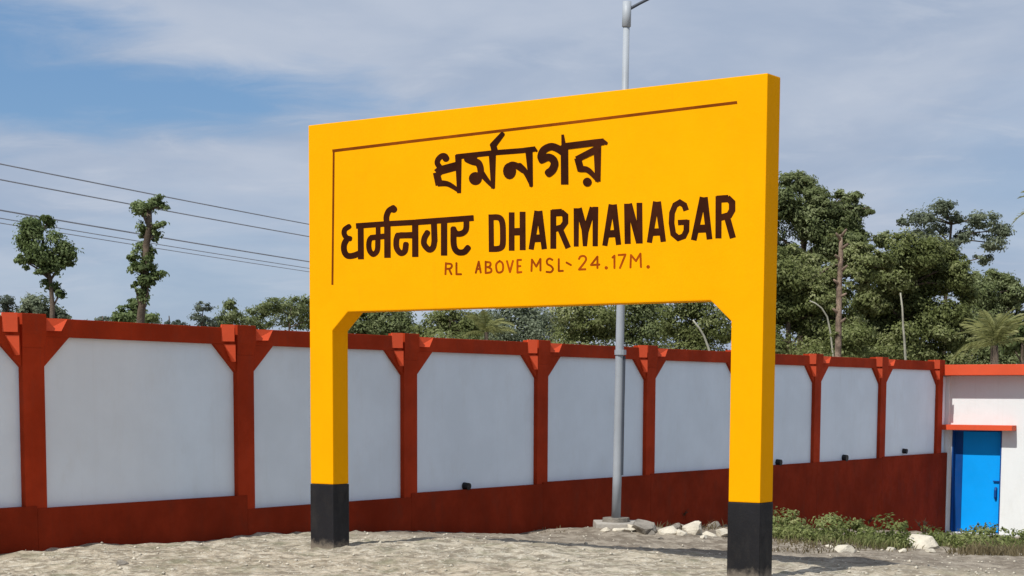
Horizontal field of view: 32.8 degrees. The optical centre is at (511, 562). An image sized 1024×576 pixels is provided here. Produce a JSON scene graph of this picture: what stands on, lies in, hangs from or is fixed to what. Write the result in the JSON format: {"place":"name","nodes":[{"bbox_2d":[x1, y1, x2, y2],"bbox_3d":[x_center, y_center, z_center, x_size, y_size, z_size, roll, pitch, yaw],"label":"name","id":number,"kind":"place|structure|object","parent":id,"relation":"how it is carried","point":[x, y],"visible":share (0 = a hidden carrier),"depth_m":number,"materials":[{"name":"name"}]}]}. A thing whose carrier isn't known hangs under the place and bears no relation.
{"place":"outdoors","nodes":[
{"label":"outdoors","id":0,"kind":"place"},
{"bbox_2d":[0,524,1023,575],"bbox_3d":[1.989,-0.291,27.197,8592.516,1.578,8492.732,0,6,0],"label":"ground","id":1,"kind":"structure","parent":0,"point":[508,562],"depth_m":17.11,"materials":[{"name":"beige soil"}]},
{"bbox_2d":[0,294,19,312],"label":"tree","id":2,"kind":"object","parent":1,"relation":"on","point":[7,303],"visible":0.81,"depth_m":73.22,"materials":[{"name":"green plant"}]},
{"bbox_2d":[0,292,71,318],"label":"bush","id":3,"kind":"object","parent":1,"relation":"on","point":[32,303],"visible":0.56,"depth_m":35.49,"materials":[{"name":"green plant"}]},
{"bbox_2d":[11,214,83,317],"bbox_3d":[-8.424,-3.601,31.728,1.297,5.458,0.950,-1,6,-12],"label":"lopped tree","id":4,"kind":"object","parent":1,"relation":"on","point":[55,259],"visible":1,"depth_m":31.45,"materials":[{"name":"green plant"}]},
{"bbox_2d":[87,316,111,320],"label":"tree","id":5,"kind":"object","parent":1,"relation":"on","point":[102,318],"visible":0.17,"depth_m":78.34,"materials":[{"name":"green plant"}]},
{"bbox_2d":[116,560,127,565],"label":"rock","id":6,"kind":"object","parent":1,"relation":"on","point":[120,562],"visible":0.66,"depth_m":15.99,"materials":[{"name":"grey stone"}]},
{"bbox_2d":[109,298,161,323],"bbox_3d":[-7.295,-3.059,33.840,1.028,4.155,0.973,0,6,0],"label":"bush","id":7,"kind":"object","parent":1,"relation":"on","point":[122,315],"visible":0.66,"depth_m":33.50,"materials":[{"name":"green plant"}]},
{"bbox_2d":[126,193,170,322],"bbox_3d":[-6.624,-3.755,31.813,0.817,5.905,0.744,-2,6,-19],"label":"lopped tree","id":8,"kind":"object","parent":1,"relation":"on","point":[145,279],"visible":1,"depth_m":31.53,"materials":[{"name":"green plant"}]},
{"bbox_2d":[150,316,189,325],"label":"tree","id":9,"kind":"object","parent":1,"relation":"on","point":[175,322],"visible":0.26,"depth_m":83.04,"materials":[{"name":"green plant"}]},
{"bbox_2d":[187,301,219,326],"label":"tree","id":10,"kind":"object","parent":1,"relation":"on","point":[200,318],"visible":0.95,"depth_m":73.41,"materials":[{"name":"green plant"}]},
{"bbox_2d":[206,298,260,326],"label":"tree","id":11,"kind":"object","parent":1,"relation":"on","point":[230,316],"visible":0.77,"depth_m":77.85,"materials":[{"name":"green plant"}]},
{"bbox_2d":[239,301,277,329],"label":"tree","id":12,"kind":"object","parent":1,"relation":"on","point":[260,317],"visible":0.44,"depth_m":82.98,"materials":[{"name":"green plant"}]},
{"bbox_2d":[257,294,309,331],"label":"tree","id":13,"kind":"object","parent":1,"relation":"on","point":[300,311],"visible":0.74,"depth_m":73.17,"materials":[{"name":"green plant"}]},
{"bbox_2d":[348,311,417,334],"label":"tree","id":14,"kind":"object","parent":1,"relation":"on","point":[375,323],"visible":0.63,"depth_m":60.79,"materials":[{"name":"green plant"}]},
{"bbox_2d":[407,310,502,340],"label":"tree","id":15,"kind":"object","parent":1,"relation":"on","point":[455,324],"visible":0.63,"depth_m":59.26,"materials":[{"name":"green plant"}]},
{"bbox_2d":[0,312,946,553],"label":"boundary wall","id":16,"kind":"structure","parent":1,"relation":"on","point":[111,432],"depth_m":22.45,"materials":[{"name":"red paint"}]},
{"bbox_2d":[461,310,517,339],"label":"palm tree","id":17,"kind":"object","parent":1,"relation":"on","point":[481,323],"visible":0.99,"depth_m":55.38,"materials":[{"name":"green plant"}]},
{"bbox_2d":[481,307,568,342],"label":"tree","id":18,"kind":"object","parent":1,"relation":"on","point":[534,321],"visible":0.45,"depth_m":64.61,"materials":[{"name":"green plant"}]},
{"bbox_2d":[309,73,779,575],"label":"station sign","id":19,"kind":"object","parent":1,"relation":"on","point":[661,194],"visible":1,"depth_m":16.00,"materials":[{"name":"yellow paint"}]},
{"bbox_2d":[542,305,626,345],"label":"tree","id":20,"kind":"object","parent":1,"relation":"on","point":[583,329],"visible":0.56,"depth_m":56.91,"materials":[{"name":"green plant"}]},
{"bbox_2d":[600,527,610,531],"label":"rock","id":21,"kind":"object","parent":1,"relation":"on","point":[605,529],"visible":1,"depth_m":24.02,"materials":[{"name":"beige stone"}]},
{"bbox_2d":[593,0,648,528],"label":"lamp post","id":22,"kind":"object","parent":1,"relation":"on","point":[615,520],"visible":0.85,"depth_m":24.43,"materials":[{"name":"metal"}]},
{"bbox_2d":[612,528,634,531],"bbox_3d":[1.548,-0.439,24.064,0.318,0.082,0.168,3,6,24],"label":"rock","id":23,"kind":"object","parent":1,"relation":"on","point":[624,529],"visible":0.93,"depth_m":24.01,"materials":[{"name":"beige stone"}]},
{"bbox_2d":[605,303,677,348],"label":"tree","id":24,"kind":"object","parent":1,"relation":"on","point":[638,332],"visible":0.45,"depth_m":72.83,"materials":[{"name":"green plant"}]},
{"bbox_2d":[632,519,656,534],"bbox_3d":[1.835,-0.456,24.113,0.370,0.285,0.407,1,1,5],"label":"rock","id":25,"kind":"object","parent":1,"relation":"on","point":[644,527],"visible":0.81,"depth_m":24.03,"materials":[{"name":"grey stone"}]},
{"bbox_2d":[657,526,676,534],"bbox_3d":[2.189,-0.409,24.110,0.328,0.201,0.261,0,6,-6],"label":"rock","id":26,"kind":"object","parent":1,"relation":"on","point":[670,530],"visible":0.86,"depth_m":24.01,"materials":[{"name":"beige stone"}]},
{"bbox_2d":[676,529,686,535],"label":"rock","id":27,"kind":"object","parent":1,"relation":"on","point":[680,532],"visible":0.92,"depth_m":23.95,"materials":[{"name":"beige stone"}]},
{"bbox_2d":[651,302,731,350],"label":"tree","id":28,"kind":"object","parent":1,"relation":"on","point":[687,335],"visible":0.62,"depth_m":59.18,"materials":[{"name":"green plant"}]},
{"bbox_2d":[682,521,701,534],"bbox_3d":[2.540,-0.430,24.287,0.306,0.280,0.242,-3,7,-16],"label":"rock","id":29,"kind":"object","parent":1,"relation":"on","point":[694,528],"visible":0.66,"depth_m":24.23,"materials":[{"name":"beige stone"}]},
{"bbox_2d":[692,320,709,350],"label":"dead tree","id":30,"kind":"object","parent":1,"relation":"on","point":[704,337],"visible":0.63,"depth_m":51.57,"materials":[{"name":"grey wood"}]},
{"bbox_2d":[702,531,716,536],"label":"rock","id":31,"kind":"object","parent":1,"relation":"on","point":[708,533],"visible":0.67,"depth_m":24.55,"materials":[{"name":"beige stone"}]},
{"bbox_2d":[707,521,720,527],"bbox_3d":[3.303,-0.577,28.438,0.213,0.187,0.158,2,6,19],"label":"rock","id":32,"kind":"object","parent":1,"relation":"on","point":[717,523],"visible":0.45,"depth_m":28.40,"materials":[{"name":"grey stone"}]},
{"bbox_2d":[716,528,727,536],"bbox_3d":[3.010,-0.379,24.873,0.142,0.212,0.181,-4,7,-38],"label":"rock","id":33,"kind":"object","parent":1,"relation":"on","point":[722,532],"visible":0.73,"depth_m":24.83,"materials":[{"name":"beige stone"}]},
{"bbox_2d":[532,520,1023,556],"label":"dry grass","id":34,"kind":"structure","parent":1,"relation":"on","point":[992,551],"depth_m":22.95,"materials":[{"name":"green plant"}]},
{"bbox_2d":[810,300,833,356],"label":"dead tree","id":35,"kind":"object","parent":1,"relation":"on","point":[828,327],"visible":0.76,"depth_m":57.49,"materials":[{"name":"grey wood"}]},
{"bbox_2d":[777,169,890,343],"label":"tree","id":36,"kind":"object","parent":1,"relation":"on","point":[812,213],"visible":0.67,"depth_m":66.55,"materials":[{"name":"green plant"}]},
{"bbox_2d":[775,240,901,357],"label":"tree","id":37,"kind":"object","parent":1,"relation":"on","point":[804,278],"visible":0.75,"depth_m":58.81,"materials":[{"name":"green plant"}]},
{"bbox_2d":[826,227,851,356],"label":"bare trunk","id":38,"kind":"object","parent":1,"relation":"on","point":[837,333],"visible":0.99,"depth_m":49.42,"materials":[{"name":"brown plant"}]},
{"bbox_2d":[772,506,914,547],"bbox_3d":[4.800,-0.498,25.292,1.743,0.642,3.441,-4,7,-40],"label":"scrub","id":39,"kind":"object","parent":1,"relation":"on","point":[859,527],"visible":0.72,"depth_m":25.27,"materials":[{"name":"green plant"}]},
{"bbox_2d":[831,545,855,552],"bbox_3d":[4.289,-0.134,22.453,0.351,0.196,0.241,-3,6,-29],"label":"rock","id":40,"kind":"object","parent":1,"relation":"on","point":[843,548],"visible":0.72,"depth_m":22.36,"materials":[{"name":"white stone"}]},
{"bbox_2d":[772,525,1023,549],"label":"grass","id":41,"kind":"structure","parent":1,"relation":"on","point":[889,544],"depth_m":23.84,"materials":[{"name":"green plant"}]},
{"bbox_2d":[898,548,906,552],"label":"rock","id":42,"kind":"object","parent":1,"relation":"on","point":[903,550],"visible":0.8,"depth_m":22.97,"materials":[{"name":"white stone"}]},
{"bbox_2d":[900,293,906,359],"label":"dead tree","id":43,"kind":"object","parent":1,"relation":"on","point":[904,344],"visible":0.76,"depth_m":45.60,"materials":[{"name":"grey wood"}]},
{"bbox_2d":[878,533,945,545],"bbox_3d":[5.915,-0.320,25.058,0.898,0.296,2.104,3,6,24],"label":"scrub","id":44,"kind":"object","parent":1,"relation":"on","point":[902,536],"visible":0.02,"depth_m":24.46,"materials":[{"name":"green plant"}]},
{"bbox_2d":[847,227,985,364],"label":"tree","id":45,"kind":"object","parent":1,"relation":"on","point":[922,275],"visible":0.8,"depth_m":62.61,"materials":[{"name":"green plant"}]},
{"bbox_2d":[907,534,939,549],"bbox_3d":[5.588,-0.246,23.865,0.519,0.274,0.449,5,8,43],"label":"rock","id":46,"kind":"object","parent":1,"relation":"on","point":[925,542],"visible":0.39,"depth_m":23.75,"materials":[{"name":"white stone"}]},
{"bbox_2d":[915,520,933,533],"bbox_3d":[7.031,-0.597,29.665,0.295,0.312,0.232,0,6,0],"label":"dry weed","id":47,"kind":"object","parent":1,"relation":"on","point":[919,525],"visible":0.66,"depth_m":29.67,"materials":[{"name":"brown plant"}]},
{"bbox_2d":[925,548,935,552],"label":"rock","id":48,"kind":"object","parent":1,"relation":"on","point":[930,550],"visible":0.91,"depth_m":23.05,"materials":[{"name":"white stone"}]},
{"bbox_2d":[896,197,1016,353],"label":"tree","id":49,"kind":"object","parent":1,"relation":"on","point":[1002,232],"visible":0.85,"depth_m":82.51,"materials":[{"name":"green plant"}]},
{"bbox_2d":[921,522,1023,549],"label":"scrub","id":50,"kind":"object","parent":1,"relation":"on","point":[959,539],"visible":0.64,"depth_m":24.58,"materials":[{"name":"green plant"}]},
{"bbox_2d":[942,364,1023,536],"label":"gate building","id":51,"kind":"structure","parent":1,"relation":"on","point":[983,427],"depth_m":36.88,"materials":[{"name":"white paint"}]},
{"bbox_2d":[950,430,1001,533],"bbox_3d":[9.926,-1.717,37.091,1.088,2.185,0.186,4,7,35],"label":"door","id":52,"kind":"structure","parent":51,"relation":"in","point":[976,454],"depth_m":37.15,"materials":[{"name":"blue paint"}]},
{"bbox_2d":[944,268,1023,364],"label":"tree","id":53,"kind":"object","parent":1,"relation":"on","point":[1004,291],"visible":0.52,"depth_m":74.83,"materials":[{"name":"green plant"}]},
{"bbox_2d":[949,308,1023,364],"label":"palm tree","id":54,"kind":"object","parent":1,"relation":"on","point":[998,329],"visible":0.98,"depth_m":51.49,"materials":[{"name":"green plant"}]},
{"bbox_2d":[998,316,1023,363],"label":"bush","id":55,"kind":"object","parent":1,"relation":"on","point":[1015,348],"visible":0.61,"depth_m":55.57,"materials":[{"name":"plant"}]},
{"bbox_2d":[1013,191,1023,222],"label":"palm tree","id":56,"kind":"object","parent":1,"relation":"on","point":[1021,212],"visible":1,"depth_m":57.33,"materials":[{"name":"green plant"}]},
{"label":"utility pole","id":57,"kind":"object","parent":1,"relation":"on","visible":0},
{"bbox_2d":[0,163,308,224],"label":"power line","id":58,"kind":"object","parent":57,"relation":"attached to","point":[146,192],"visible":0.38,"depth_m":38.99,"materials":[{"name":"metal"}]},
{"bbox_3d":[-11.713,-4.267,29.979,0.260,6.909,0.330,0,6,0],"label":"utility pole","id":59,"kind":"object","parent":1,"relation":"on","visible":0},
{"bbox_2d":[0,209,308,261],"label":"power line","id":60,"kind":"object","parent":59,"relation":"attached to","point":[163,237],"visible":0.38,"depth_m":40.19,"materials":[{"name":"metal"}]},
{"bbox_2d":[0,179,308,236],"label":"power line","id":61,"kind":"object","parent":59,"relation":"attached to","point":[157,209],"visible":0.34,"depth_m":38.59,"materials":[{"name":"metal"}]},
{"bbox_2d":[0,218,309,268],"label":"power line","id":62,"kind":"object","parent":59,"relation":"attached to","point":[163,245],"visible":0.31,"depth_m":40.35,"materials":[{"name":"metal"}]},
{"bbox_2d":[0,223,309,271],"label":"power line","id":63,"kind":"object","parent":59,"relation":"attached to","point":[168,250],"visible":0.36,"depth_m":40.79,"materials":[{"name":"metal"}]},
{"bbox_2d":[0,0,1023,352],"label":"sky","id":64,"kind":"structure","parent":0,"point":[902,104],"materials":[{"name":"blue"}]}
]}

